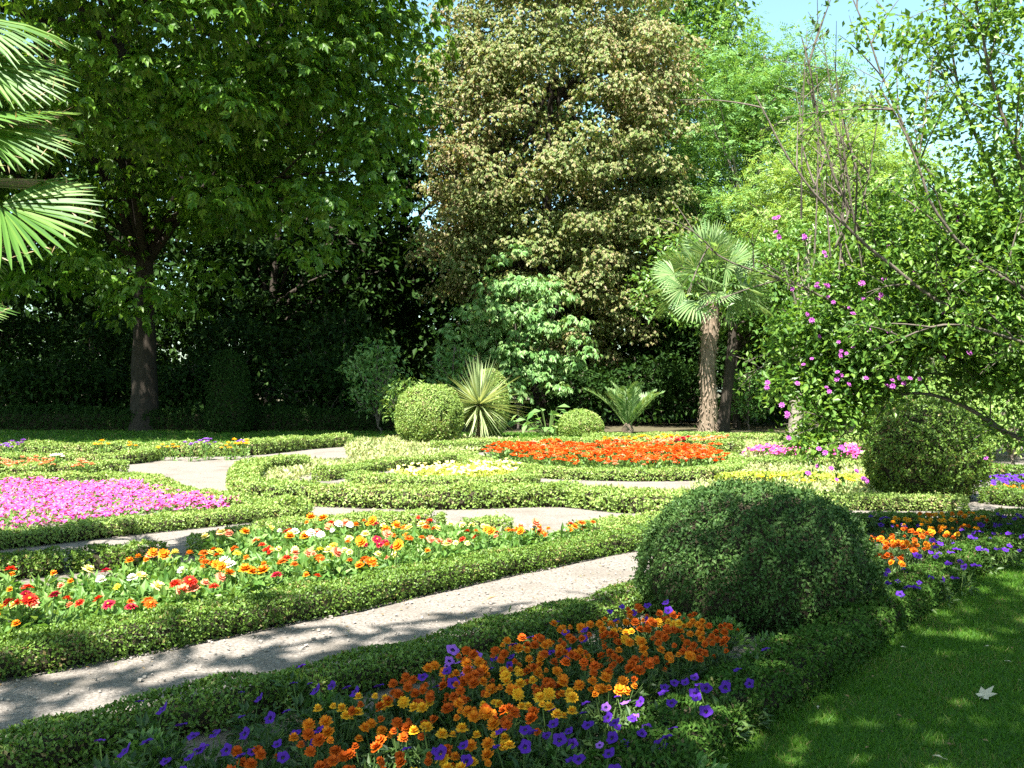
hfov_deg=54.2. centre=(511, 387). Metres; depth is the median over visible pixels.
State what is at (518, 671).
marigold plant
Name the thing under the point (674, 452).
scarlet bedding plant
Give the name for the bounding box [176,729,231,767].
petunia plant
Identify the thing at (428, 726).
marigold plant
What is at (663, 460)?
scarlet bedding plant
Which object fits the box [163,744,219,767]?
petunia plant
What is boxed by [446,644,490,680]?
petunia plant
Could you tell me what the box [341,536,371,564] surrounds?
zinnia plant
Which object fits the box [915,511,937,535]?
marigold plant
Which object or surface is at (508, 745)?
marigold plant
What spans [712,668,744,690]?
petunia plant
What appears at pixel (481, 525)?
zinnia plant
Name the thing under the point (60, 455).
bedding plant
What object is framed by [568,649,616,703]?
marigold plant
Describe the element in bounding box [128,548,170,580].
zinnia plant
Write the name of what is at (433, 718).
marigold plant
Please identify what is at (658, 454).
scarlet bedding plant
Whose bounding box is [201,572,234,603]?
zinnia plant
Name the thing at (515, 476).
box hedge
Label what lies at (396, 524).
zinnia plant
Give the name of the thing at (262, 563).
zinnia plant
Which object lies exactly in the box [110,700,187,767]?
petunia plant
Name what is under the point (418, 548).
zinnia plant
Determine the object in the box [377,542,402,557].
zinnia plant
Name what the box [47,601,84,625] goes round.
zinnia plant
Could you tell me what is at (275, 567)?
zinnia plant
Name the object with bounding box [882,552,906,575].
marigold plant
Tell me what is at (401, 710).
petunia plant
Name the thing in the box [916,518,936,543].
marigold plant
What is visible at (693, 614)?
marigold plant
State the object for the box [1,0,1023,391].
sky
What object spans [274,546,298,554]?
zinnia plant
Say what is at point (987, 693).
fallen leaf
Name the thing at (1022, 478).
petunia plant
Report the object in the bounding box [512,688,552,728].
marigold plant
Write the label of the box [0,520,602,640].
bedding foliage
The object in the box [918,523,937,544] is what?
marigold plant
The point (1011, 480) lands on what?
petunia plant
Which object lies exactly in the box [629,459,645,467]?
scarlet bedding plant
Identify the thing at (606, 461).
scarlet bedding plant
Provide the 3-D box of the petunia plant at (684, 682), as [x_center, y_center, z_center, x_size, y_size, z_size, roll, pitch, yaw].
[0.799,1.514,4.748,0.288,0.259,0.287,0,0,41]
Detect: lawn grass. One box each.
[461,430,999,440]
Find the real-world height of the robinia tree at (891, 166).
13.767 m
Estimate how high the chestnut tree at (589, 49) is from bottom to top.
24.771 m
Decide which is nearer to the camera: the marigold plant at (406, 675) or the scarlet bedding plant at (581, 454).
the marigold plant at (406, 675)
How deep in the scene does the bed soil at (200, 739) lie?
4.93 m
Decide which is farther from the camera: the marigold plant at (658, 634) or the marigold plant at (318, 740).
the marigold plant at (658, 634)
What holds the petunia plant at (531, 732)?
on the bed soil at (200, 739)
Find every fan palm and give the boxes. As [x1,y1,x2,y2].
[0,19,104,330]
[646,218,778,432]
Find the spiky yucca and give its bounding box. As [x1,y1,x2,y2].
[442,354,530,436]
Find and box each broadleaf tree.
[0,98,118,406]
[0,105,59,330]
[31,65,290,413]
[49,34,287,377]
[154,62,436,406]
[193,33,419,403]
[216,204,448,400]
[318,26,537,393]
[428,61,634,361]
[551,178,743,417]
[601,0,780,405]
[687,192,831,402]
[702,60,790,420]
[702,63,907,228]
[830,207,1023,380]
[921,301,1023,456]
[924,136,1023,369]
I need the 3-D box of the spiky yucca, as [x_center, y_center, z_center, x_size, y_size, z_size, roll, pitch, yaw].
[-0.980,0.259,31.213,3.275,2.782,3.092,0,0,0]
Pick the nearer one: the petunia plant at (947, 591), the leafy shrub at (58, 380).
the petunia plant at (947, 591)
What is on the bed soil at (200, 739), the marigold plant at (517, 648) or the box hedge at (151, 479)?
the marigold plant at (517, 648)
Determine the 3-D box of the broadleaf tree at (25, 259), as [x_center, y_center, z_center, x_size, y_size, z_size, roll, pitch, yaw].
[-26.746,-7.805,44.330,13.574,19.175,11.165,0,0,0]
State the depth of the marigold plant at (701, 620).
6.20 m
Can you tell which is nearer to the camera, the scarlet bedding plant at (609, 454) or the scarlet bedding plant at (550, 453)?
the scarlet bedding plant at (609, 454)
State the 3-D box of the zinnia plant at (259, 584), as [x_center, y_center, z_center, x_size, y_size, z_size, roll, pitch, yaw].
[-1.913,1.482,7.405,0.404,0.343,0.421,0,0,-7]
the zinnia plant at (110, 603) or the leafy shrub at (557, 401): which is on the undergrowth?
the leafy shrub at (557, 401)
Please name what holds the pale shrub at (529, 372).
on the ground at (643, 426)
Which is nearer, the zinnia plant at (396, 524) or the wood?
the zinnia plant at (396, 524)
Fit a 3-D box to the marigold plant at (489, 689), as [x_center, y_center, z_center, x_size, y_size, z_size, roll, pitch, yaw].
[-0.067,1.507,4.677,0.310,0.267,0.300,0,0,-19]
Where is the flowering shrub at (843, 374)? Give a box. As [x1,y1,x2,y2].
[653,0,1023,483]
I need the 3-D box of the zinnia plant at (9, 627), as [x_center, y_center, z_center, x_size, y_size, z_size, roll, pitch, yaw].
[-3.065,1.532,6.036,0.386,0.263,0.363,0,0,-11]
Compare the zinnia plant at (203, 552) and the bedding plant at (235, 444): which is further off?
the bedding plant at (235, 444)
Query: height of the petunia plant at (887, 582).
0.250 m
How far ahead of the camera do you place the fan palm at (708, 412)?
34.94 m
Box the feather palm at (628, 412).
[583,380,664,432]
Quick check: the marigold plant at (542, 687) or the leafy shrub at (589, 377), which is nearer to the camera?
the marigold plant at (542, 687)
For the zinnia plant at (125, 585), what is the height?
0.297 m
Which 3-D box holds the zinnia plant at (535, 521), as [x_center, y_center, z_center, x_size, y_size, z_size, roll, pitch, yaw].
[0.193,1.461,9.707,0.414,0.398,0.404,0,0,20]
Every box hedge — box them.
[0,403,395,430]
[0,431,354,456]
[0,446,161,464]
[0,458,129,476]
[0,470,307,515]
[0,501,314,549]
[0,521,664,681]
[0,545,80,579]
[0,578,657,767]
[69,538,169,572]
[185,507,447,556]
[225,453,752,513]
[310,449,478,480]
[344,468,542,487]
[429,435,745,453]
[457,451,748,481]
[459,510,513,532]
[564,519,1023,767]
[565,510,661,535]
[581,430,862,442]
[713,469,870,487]
[735,455,865,468]
[800,488,969,511]
[838,506,1023,532]
[977,484,1023,506]
[978,462,1023,480]
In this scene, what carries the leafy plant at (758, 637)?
on the bed soil at (200, 739)
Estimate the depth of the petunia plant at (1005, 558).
9.25 m
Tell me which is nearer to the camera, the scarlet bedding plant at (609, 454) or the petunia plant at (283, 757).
the petunia plant at (283, 757)
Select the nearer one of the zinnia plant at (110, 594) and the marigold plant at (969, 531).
the zinnia plant at (110, 594)
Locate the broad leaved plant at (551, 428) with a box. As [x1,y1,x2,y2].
[507,404,576,435]
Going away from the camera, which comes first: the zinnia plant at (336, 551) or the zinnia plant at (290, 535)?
the zinnia plant at (336, 551)
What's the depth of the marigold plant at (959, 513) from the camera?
11.05 m
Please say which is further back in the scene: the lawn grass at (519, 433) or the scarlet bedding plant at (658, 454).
the lawn grass at (519, 433)
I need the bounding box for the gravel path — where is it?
[0,446,1023,765]
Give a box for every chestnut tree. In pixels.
[0,0,469,430]
[397,0,716,423]
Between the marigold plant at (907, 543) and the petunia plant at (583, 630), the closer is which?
the petunia plant at (583, 630)
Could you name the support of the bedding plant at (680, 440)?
on the gravel path
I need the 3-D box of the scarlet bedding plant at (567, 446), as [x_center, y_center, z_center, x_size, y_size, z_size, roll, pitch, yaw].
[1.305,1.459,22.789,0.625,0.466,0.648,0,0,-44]
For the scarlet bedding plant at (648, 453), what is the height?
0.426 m
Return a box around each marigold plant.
[230,745,276,767]
[285,728,345,767]
[289,715,347,767]
[313,702,370,767]
[314,745,355,767]
[343,696,399,764]
[345,735,392,767]
[350,718,397,767]
[351,692,404,752]
[375,717,431,767]
[379,751,406,767]
[384,679,427,734]
[388,696,446,753]
[390,672,423,718]
[396,715,438,766]
[401,688,451,742]
[407,722,468,767]
[412,677,453,725]
[417,661,459,697]
[423,744,455,767]
[430,692,483,753]
[435,753,478,767]
[437,673,497,739]
[439,646,498,696]
[448,698,497,754]
[450,656,501,708]
[450,737,504,767]
[451,665,502,709]
[456,707,511,767]
[470,676,522,730]
[471,730,524,767]
[479,699,524,737]
[479,703,526,759]
[488,646,524,696]
[490,637,530,684]
[493,670,538,730]
[498,666,528,700]
[499,663,540,705]
[499,706,546,758]
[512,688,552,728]
[516,654,550,689]
[517,633,554,675]
[517,701,579,756]
[522,677,566,730]
[526,663,564,703]
[531,678,565,715]
[534,639,574,687]
[539,649,581,699]
[541,687,596,739]
[546,619,590,667]
[555,633,583,670]
[555,673,601,735]
[562,658,613,715]
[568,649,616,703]
[571,647,598,686]
[577,631,623,679]
[578,620,613,661]
[585,676,630,736]
[586,630,612,661]
[591,659,650,711]
[593,669,644,724]
[600,653,636,696]
[601,616,629,646]
[608,627,635,654]
[609,633,636,664]
[613,635,652,677]
[615,637,653,687]
[618,603,649,645]
[622,655,675,715]
[626,618,666,666]
[627,613,654,645]
[633,654,671,698]
[647,630,687,682]
[648,624,686,668]
[650,618,685,662]
[653,646,699,698]
[656,609,687,645]
[670,639,709,681]
[674,611,696,638]
[676,647,716,688]
[678,621,716,658]
[679,630,710,667]
[682,618,710,647]
[697,633,732,670]
[697,635,734,680]
[703,622,741,662]
[869,535,891,566]
[870,535,890,553]
[873,539,899,568]
[877,531,899,552]
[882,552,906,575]
[888,539,916,566]
[888,542,924,573]
[888,560,904,577]
[889,520,906,546]
[890,539,908,562]
[893,516,914,538]
[895,525,914,549]
[902,535,922,559]
[906,529,933,554]
[909,541,934,562]
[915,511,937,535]
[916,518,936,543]
[917,528,937,554]
[918,518,935,537]
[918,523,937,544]
[924,511,945,534]
[928,525,949,546]
[934,517,954,541]
[934,531,956,550]
[938,525,961,545]
[940,515,958,536]
[944,531,960,544]
[947,510,969,533]
[950,521,970,538]
[960,513,979,535]
[962,523,978,539]
[968,512,987,532]
[971,517,989,530]
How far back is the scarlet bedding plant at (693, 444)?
22.41 m
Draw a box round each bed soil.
[1,533,548,602]
[75,534,962,767]
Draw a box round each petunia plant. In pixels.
[85,738,140,767]
[98,738,160,767]
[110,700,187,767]
[127,722,195,767]
[159,753,198,767]
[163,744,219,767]
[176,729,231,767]
[193,743,240,767]
[212,727,256,767]
[221,691,274,744]
[224,752,245,767]
[234,711,292,766]
[247,739,291,767]
[249,709,302,759]
[267,664,317,723]
[272,682,329,744]
[283,725,329,767]
[300,680,347,721]
[313,685,362,737]
[314,685,369,746]
[336,684,392,736]
[380,684,414,719]
[399,685,451,719]
[402,744,451,767]
[411,666,465,729]
[430,661,476,695]
[431,740,479,767]
[439,656,471,693]
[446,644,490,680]
[464,728,522,767]
[476,667,502,699]
[481,643,524,677]
[488,654,521,693]
[491,729,551,767]
[493,739,545,767]
[498,636,541,675]
[517,718,572,767]
[520,708,566,743]
[523,621,564,662]
[542,647,582,689]
[542,727,581,767]
[551,701,602,748]
[554,627,600,677]
[556,721,603,765]
[556,741,603,767]
[561,757,572,767]
[571,718,627,762]
[572,747,621,767]
[577,711,617,751]
[588,619,623,655]
[591,700,641,739]
[606,604,637,636]
[608,695,655,732]
[614,714,651,738]
[619,728,667,756]
[621,734,682,767]
[624,690,679,729]
[628,616,647,646]
[632,627,658,650]
[640,599,681,628]
[651,678,699,722]
[666,693,727,767]
[667,673,712,709]
[695,680,756,751]
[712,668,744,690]
[727,678,773,733]
[732,647,776,675]
[865,515,890,535]
[874,523,898,540]
[884,580,921,604]
[885,567,906,579]
[887,597,909,630]
[895,579,943,613]
[895,591,915,627]
[899,523,932,543]
[906,538,938,564]
[912,552,938,567]
[925,550,954,560]
[928,575,960,607]
[932,545,960,553]
[944,561,981,595]
[957,528,982,541]
[975,547,1002,574]
[976,479,1000,491]
[977,522,996,535]
[977,546,992,575]
[980,474,1004,486]
[987,513,1005,530]
[990,478,1010,490]
[996,544,1017,567]
[997,477,1020,488]
[1000,473,1019,487]
[1000,547,1023,568]
[1001,515,1023,524]
[1005,531,1023,557]
[1011,478,1023,487]
[1013,474,1023,485]
[1013,542,1023,559]
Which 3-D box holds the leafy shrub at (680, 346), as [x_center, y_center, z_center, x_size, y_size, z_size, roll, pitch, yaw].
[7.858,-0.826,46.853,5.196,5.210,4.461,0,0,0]
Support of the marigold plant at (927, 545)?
on the bed soil at (200, 739)
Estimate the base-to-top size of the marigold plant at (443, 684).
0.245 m
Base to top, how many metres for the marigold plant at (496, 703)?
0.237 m
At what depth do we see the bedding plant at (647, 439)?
24.38 m
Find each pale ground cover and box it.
[261,449,467,479]
[343,434,512,457]
[353,482,689,495]
[689,459,894,497]
[735,437,872,458]
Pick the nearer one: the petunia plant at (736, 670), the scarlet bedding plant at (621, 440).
the petunia plant at (736, 670)
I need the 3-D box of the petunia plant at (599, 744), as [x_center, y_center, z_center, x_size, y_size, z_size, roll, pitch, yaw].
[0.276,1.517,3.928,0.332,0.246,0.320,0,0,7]
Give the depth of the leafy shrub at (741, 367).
45.41 m
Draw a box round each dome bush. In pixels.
[556,408,604,436]
[628,467,895,637]
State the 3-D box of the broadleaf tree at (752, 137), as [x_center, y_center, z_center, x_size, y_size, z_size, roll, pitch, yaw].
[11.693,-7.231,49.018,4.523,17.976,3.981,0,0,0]
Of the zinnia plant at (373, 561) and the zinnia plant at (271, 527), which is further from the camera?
the zinnia plant at (271, 527)
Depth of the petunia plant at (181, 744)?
4.18 m
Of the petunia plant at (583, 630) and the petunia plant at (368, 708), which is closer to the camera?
the petunia plant at (368, 708)
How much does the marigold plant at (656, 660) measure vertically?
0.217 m
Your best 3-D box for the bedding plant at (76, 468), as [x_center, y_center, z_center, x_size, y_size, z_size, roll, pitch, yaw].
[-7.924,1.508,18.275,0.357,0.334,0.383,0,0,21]
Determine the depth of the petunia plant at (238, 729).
4.64 m
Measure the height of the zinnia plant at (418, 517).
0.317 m
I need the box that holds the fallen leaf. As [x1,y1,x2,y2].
[976,686,997,698]
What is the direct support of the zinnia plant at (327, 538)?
on the bed soil at (42, 578)
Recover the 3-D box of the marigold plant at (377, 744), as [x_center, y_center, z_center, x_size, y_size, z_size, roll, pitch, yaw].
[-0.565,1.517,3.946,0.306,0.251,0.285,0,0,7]
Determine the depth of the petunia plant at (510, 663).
5.29 m
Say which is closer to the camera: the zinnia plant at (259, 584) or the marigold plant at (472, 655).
the marigold plant at (472, 655)
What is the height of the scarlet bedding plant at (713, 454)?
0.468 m
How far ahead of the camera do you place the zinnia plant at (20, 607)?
6.29 m
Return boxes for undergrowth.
[1,393,868,427]
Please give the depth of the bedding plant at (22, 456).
19.52 m
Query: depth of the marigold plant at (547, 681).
4.75 m
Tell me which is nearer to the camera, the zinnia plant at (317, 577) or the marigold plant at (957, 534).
the zinnia plant at (317, 577)
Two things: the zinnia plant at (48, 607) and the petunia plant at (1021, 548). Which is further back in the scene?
the petunia plant at (1021, 548)
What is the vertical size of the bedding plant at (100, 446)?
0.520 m
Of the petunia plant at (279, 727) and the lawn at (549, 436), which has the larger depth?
the lawn at (549, 436)
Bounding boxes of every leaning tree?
[623,224,793,430]
[716,262,792,427]
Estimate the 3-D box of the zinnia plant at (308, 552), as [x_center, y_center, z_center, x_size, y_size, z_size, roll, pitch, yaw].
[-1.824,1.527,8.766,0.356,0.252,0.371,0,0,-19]
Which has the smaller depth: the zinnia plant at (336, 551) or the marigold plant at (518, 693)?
the marigold plant at (518, 693)
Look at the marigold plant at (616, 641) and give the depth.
5.79 m
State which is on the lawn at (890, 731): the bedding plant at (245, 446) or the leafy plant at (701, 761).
the leafy plant at (701, 761)
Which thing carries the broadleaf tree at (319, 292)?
on the ground at (643, 426)
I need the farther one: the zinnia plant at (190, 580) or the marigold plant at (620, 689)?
the zinnia plant at (190, 580)
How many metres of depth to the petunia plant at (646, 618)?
6.26 m
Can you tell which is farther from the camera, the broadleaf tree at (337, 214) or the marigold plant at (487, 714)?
the broadleaf tree at (337, 214)
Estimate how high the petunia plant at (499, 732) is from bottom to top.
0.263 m
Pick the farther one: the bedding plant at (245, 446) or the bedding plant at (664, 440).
the bedding plant at (664, 440)
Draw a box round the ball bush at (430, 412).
[394,382,465,441]
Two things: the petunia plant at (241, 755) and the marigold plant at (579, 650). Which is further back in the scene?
the marigold plant at (579, 650)
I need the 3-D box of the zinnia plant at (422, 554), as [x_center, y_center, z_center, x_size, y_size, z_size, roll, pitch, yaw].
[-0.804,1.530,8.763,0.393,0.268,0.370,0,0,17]
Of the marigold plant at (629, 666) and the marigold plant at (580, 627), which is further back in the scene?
the marigold plant at (580, 627)
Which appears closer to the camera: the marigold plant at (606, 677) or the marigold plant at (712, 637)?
the marigold plant at (606, 677)
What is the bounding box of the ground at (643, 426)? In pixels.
[5,394,1010,441]
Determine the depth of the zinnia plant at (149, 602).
6.67 m
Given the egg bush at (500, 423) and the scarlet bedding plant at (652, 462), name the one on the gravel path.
the scarlet bedding plant at (652, 462)
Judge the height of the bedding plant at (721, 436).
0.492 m
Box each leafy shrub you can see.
[0,310,58,400]
[0,351,130,412]
[26,302,163,409]
[157,349,262,407]
[179,306,291,399]
[260,337,381,412]
[285,300,407,408]
[335,337,412,433]
[375,377,423,436]
[416,331,528,404]
[420,341,481,409]
[526,336,610,418]
[533,360,643,412]
[598,350,718,425]
[628,318,726,422]
[700,332,791,420]
[716,368,781,429]
[847,363,940,423]
[923,355,1022,429]
[967,388,1023,464]
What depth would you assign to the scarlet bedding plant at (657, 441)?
23.47 m
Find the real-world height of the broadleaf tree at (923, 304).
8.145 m
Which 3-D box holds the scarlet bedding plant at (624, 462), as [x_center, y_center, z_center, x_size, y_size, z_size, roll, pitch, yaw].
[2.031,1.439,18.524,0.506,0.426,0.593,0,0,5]
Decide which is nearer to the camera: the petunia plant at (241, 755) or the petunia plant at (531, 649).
the petunia plant at (241, 755)
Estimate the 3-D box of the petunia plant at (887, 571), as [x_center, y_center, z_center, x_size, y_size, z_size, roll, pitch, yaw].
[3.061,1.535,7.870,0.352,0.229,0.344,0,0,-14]
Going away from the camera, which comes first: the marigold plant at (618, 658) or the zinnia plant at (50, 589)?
the marigold plant at (618, 658)
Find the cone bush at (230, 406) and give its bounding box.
[203,349,255,432]
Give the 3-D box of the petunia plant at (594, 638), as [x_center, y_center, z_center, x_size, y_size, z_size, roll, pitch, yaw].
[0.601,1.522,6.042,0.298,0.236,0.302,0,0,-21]
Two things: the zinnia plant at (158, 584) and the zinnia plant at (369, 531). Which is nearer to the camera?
the zinnia plant at (158, 584)
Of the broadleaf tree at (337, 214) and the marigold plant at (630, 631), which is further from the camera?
the broadleaf tree at (337, 214)
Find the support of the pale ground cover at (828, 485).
on the gravel path
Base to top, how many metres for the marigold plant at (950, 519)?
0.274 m
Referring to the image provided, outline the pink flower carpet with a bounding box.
[0,476,239,530]
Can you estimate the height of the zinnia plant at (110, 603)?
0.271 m
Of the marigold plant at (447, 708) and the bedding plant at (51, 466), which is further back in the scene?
the bedding plant at (51, 466)
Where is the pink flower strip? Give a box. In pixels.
[742,443,865,458]
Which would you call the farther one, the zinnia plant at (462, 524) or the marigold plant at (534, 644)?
the zinnia plant at (462, 524)
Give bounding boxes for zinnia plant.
[0,566,21,597]
[0,571,25,588]
[0,584,42,613]
[0,586,16,602]
[0,601,30,638]
[0,602,49,627]
[0,619,25,642]
[1,592,51,641]
[3,599,39,616]
[20,590,75,638]
[24,570,59,592]
[35,595,81,615]
[36,582,64,602]
[46,578,78,597]
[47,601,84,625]
[57,564,96,586]
[70,575,109,598]
[72,595,108,619]
[77,568,109,589]
[83,584,133,612]
[99,573,142,592]
[102,600,137,624]
[107,557,134,582]
[114,572,148,596]
[115,557,149,576]
[116,571,147,591]
[123,580,165,602]
[125,597,163,618]
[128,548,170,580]
[145,553,172,566]
[148,548,188,577]
[160,567,191,577]
[162,583,207,614]
[165,550,195,568]
[166,575,202,615]
[192,528,231,558]
[194,549,217,565]
[195,581,224,605]
[197,547,221,567]
[197,556,220,580]
[198,560,229,593]
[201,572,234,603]
[208,556,239,579]
[214,545,239,558]
[215,528,238,548]
[215,548,241,561]
[221,566,256,594]
[224,527,257,545]
[229,555,250,567]
[229,563,274,602]
[234,538,261,556]
[236,561,269,574]
[247,548,269,563]
[250,565,285,598]
[252,542,272,555]
[253,548,277,565]
[255,525,277,540]
[266,550,291,580]
[268,555,303,570]
[269,529,289,543]
[272,558,303,581]
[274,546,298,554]
[277,528,298,535]
[282,531,310,551]
[283,531,316,548]
[283,572,312,589]
[291,548,316,561]
[292,520,308,530]
[297,528,330,551]
[300,528,321,542]
[303,554,324,574]
[306,513,328,530]
[306,573,319,590]
[311,546,356,584]
[314,528,334,546]
[315,520,338,538]
[315,543,335,555]
[323,546,352,569]
[324,519,357,536]
[331,520,362,539]
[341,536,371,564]
[344,556,379,574]
[345,530,369,555]
[348,557,382,584]
[353,522,375,533]
[354,516,381,538]
[361,522,379,534]
[362,536,388,556]
[368,529,401,552]
[374,551,404,564]
[376,521,406,541]
[376,539,410,578]
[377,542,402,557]
[379,522,399,532]
[392,532,407,540]
[403,520,430,550]
[404,535,427,550]
[404,548,432,570]
[413,535,436,553]
[416,515,438,531]
[420,521,444,544]
[423,525,440,535]
[423,538,453,563]
[443,540,469,556]
[446,521,465,535]
[458,534,479,550]
[466,525,497,551]
[467,522,489,540]
[505,526,518,534]
[505,526,529,548]
[512,517,544,543]
[517,521,546,543]
[524,530,551,542]
[532,524,550,534]
[549,522,575,538]
[566,523,586,535]
[577,520,597,535]
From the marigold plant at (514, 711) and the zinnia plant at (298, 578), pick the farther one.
the zinnia plant at (298, 578)
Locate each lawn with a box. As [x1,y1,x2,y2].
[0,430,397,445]
[459,433,1001,442]
[710,559,1023,767]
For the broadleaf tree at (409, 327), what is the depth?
56.16 m
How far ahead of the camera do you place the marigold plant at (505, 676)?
4.81 m
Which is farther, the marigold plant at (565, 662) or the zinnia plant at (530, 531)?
the zinnia plant at (530, 531)
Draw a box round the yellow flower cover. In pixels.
[386,458,521,479]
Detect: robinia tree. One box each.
[632,1,888,422]
[703,95,987,428]
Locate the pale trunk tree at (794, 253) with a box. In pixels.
[723,205,877,432]
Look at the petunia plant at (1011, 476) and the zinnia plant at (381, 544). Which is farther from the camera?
the petunia plant at (1011, 476)
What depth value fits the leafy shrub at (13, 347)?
45.65 m
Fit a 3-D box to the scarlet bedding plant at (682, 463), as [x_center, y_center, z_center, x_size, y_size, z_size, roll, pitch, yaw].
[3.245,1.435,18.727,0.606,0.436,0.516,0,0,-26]
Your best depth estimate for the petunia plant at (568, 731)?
4.14 m
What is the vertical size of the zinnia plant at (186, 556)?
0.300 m
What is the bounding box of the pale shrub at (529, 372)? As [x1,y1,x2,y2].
[433,243,603,429]
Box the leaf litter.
[0,465,1022,748]
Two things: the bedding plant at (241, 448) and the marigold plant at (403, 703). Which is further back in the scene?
the bedding plant at (241, 448)
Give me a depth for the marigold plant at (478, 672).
4.85 m
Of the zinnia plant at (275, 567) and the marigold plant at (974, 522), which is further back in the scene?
the marigold plant at (974, 522)
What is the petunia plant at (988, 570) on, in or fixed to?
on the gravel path
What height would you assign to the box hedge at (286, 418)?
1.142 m
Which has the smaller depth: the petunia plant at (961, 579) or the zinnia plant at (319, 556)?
the petunia plant at (961, 579)
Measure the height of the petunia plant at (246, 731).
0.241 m
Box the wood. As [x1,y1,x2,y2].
[0,211,1022,405]
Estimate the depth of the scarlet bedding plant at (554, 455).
19.70 m
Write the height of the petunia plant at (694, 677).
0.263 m
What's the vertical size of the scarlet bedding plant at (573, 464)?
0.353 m
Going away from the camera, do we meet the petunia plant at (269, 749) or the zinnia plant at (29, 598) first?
the petunia plant at (269, 749)
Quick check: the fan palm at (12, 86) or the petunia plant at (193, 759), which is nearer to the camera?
the petunia plant at (193, 759)
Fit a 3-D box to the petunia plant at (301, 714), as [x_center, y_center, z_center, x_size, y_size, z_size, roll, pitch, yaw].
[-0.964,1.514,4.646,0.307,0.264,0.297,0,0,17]
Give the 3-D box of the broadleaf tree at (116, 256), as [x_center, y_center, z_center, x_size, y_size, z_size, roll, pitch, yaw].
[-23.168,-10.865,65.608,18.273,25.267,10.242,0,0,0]
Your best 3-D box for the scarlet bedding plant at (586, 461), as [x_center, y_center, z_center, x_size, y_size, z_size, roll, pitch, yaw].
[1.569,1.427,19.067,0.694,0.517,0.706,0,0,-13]
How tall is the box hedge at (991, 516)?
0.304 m
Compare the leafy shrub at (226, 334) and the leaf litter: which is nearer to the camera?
the leaf litter
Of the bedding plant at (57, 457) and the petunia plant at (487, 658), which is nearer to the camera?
the petunia plant at (487, 658)
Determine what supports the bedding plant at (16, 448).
on the gravel path
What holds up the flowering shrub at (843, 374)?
on the lawn at (890, 731)
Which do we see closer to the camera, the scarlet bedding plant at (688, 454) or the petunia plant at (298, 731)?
the petunia plant at (298, 731)
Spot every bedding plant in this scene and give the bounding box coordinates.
[0,442,11,452]
[10,439,25,452]
[21,455,37,462]
[38,458,59,476]
[50,452,66,462]
[54,452,67,461]
[70,461,84,475]
[76,458,94,472]
[93,439,110,452]
[124,441,137,453]
[155,443,167,460]
[164,443,180,460]
[181,441,199,461]
[197,437,214,459]
[202,441,217,459]
[219,444,233,459]
[225,438,246,459]
[234,439,249,456]
[237,439,251,458]
[480,446,496,456]
[484,448,504,459]
[486,443,504,457]
[489,445,514,460]
[493,440,511,449]
[495,444,520,459]
[498,441,522,460]
[509,451,528,461]
[511,447,535,461]
[513,452,536,466]
[515,445,540,459]
[520,441,540,448]
[523,452,545,465]
[529,454,547,463]
[533,445,554,457]
[534,456,554,465]
[540,438,561,450]
[542,438,561,450]
[542,448,560,462]
[542,451,566,465]
[549,451,576,469]
[554,444,573,457]
[559,442,578,450]
[561,448,588,466]
[562,441,584,450]
[562,458,578,467]
[563,447,584,467]
[563,457,580,467]
[575,445,597,464]
[579,449,607,470]
[580,446,607,465]
[586,443,610,453]
[588,457,607,467]
[589,450,616,466]
[595,440,618,448]
[596,447,617,462]
[596,457,618,467]
[603,453,633,467]
[604,439,624,447]
[610,437,629,446]
[613,454,634,468]
[621,448,644,458]
[624,442,644,448]
[625,451,644,466]
[626,452,642,467]
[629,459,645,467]
[633,454,662,468]
[634,444,655,454]
[636,450,658,458]
[639,457,655,468]
[640,453,660,462]
[641,447,660,456]
[644,454,677,469]
[645,437,663,445]
[645,440,666,445]
[648,446,674,457]
[653,438,671,444]
[656,446,681,456]
[659,436,678,445]
[661,433,678,437]
[661,456,682,470]
[665,446,693,465]
[665,451,686,463]
[668,436,685,445]
[674,453,701,467]
[675,435,691,444]
[675,443,697,448]
[677,451,701,467]
[678,451,704,465]
[682,447,712,463]
[691,435,715,446]
[695,442,721,449]
[695,455,717,465]
[697,449,722,464]
[710,452,729,461]
[713,434,728,438]
[757,473,785,483]
[794,479,813,486]
[834,476,859,491]
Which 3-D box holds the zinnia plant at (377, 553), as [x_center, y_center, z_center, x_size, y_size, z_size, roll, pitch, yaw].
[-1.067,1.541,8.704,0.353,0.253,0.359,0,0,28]
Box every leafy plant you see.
[109,725,186,767]
[293,710,328,734]
[301,688,356,733]
[532,742,583,767]
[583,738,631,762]
[672,739,728,767]
[680,612,713,638]
[706,615,752,648]
[740,630,792,659]
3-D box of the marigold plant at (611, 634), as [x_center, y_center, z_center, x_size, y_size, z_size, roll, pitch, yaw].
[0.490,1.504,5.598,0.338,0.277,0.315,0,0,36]
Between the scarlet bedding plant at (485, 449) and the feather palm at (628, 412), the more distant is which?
the feather palm at (628, 412)
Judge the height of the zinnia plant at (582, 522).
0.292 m
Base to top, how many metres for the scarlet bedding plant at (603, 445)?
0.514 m
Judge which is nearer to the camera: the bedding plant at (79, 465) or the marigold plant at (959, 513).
the marigold plant at (959, 513)
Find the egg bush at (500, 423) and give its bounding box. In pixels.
[470,367,510,436]
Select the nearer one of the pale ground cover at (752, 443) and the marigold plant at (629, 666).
the marigold plant at (629, 666)
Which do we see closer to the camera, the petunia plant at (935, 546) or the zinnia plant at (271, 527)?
the petunia plant at (935, 546)
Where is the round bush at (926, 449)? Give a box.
[858,389,997,499]
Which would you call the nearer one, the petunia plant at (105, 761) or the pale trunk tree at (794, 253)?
the petunia plant at (105, 761)

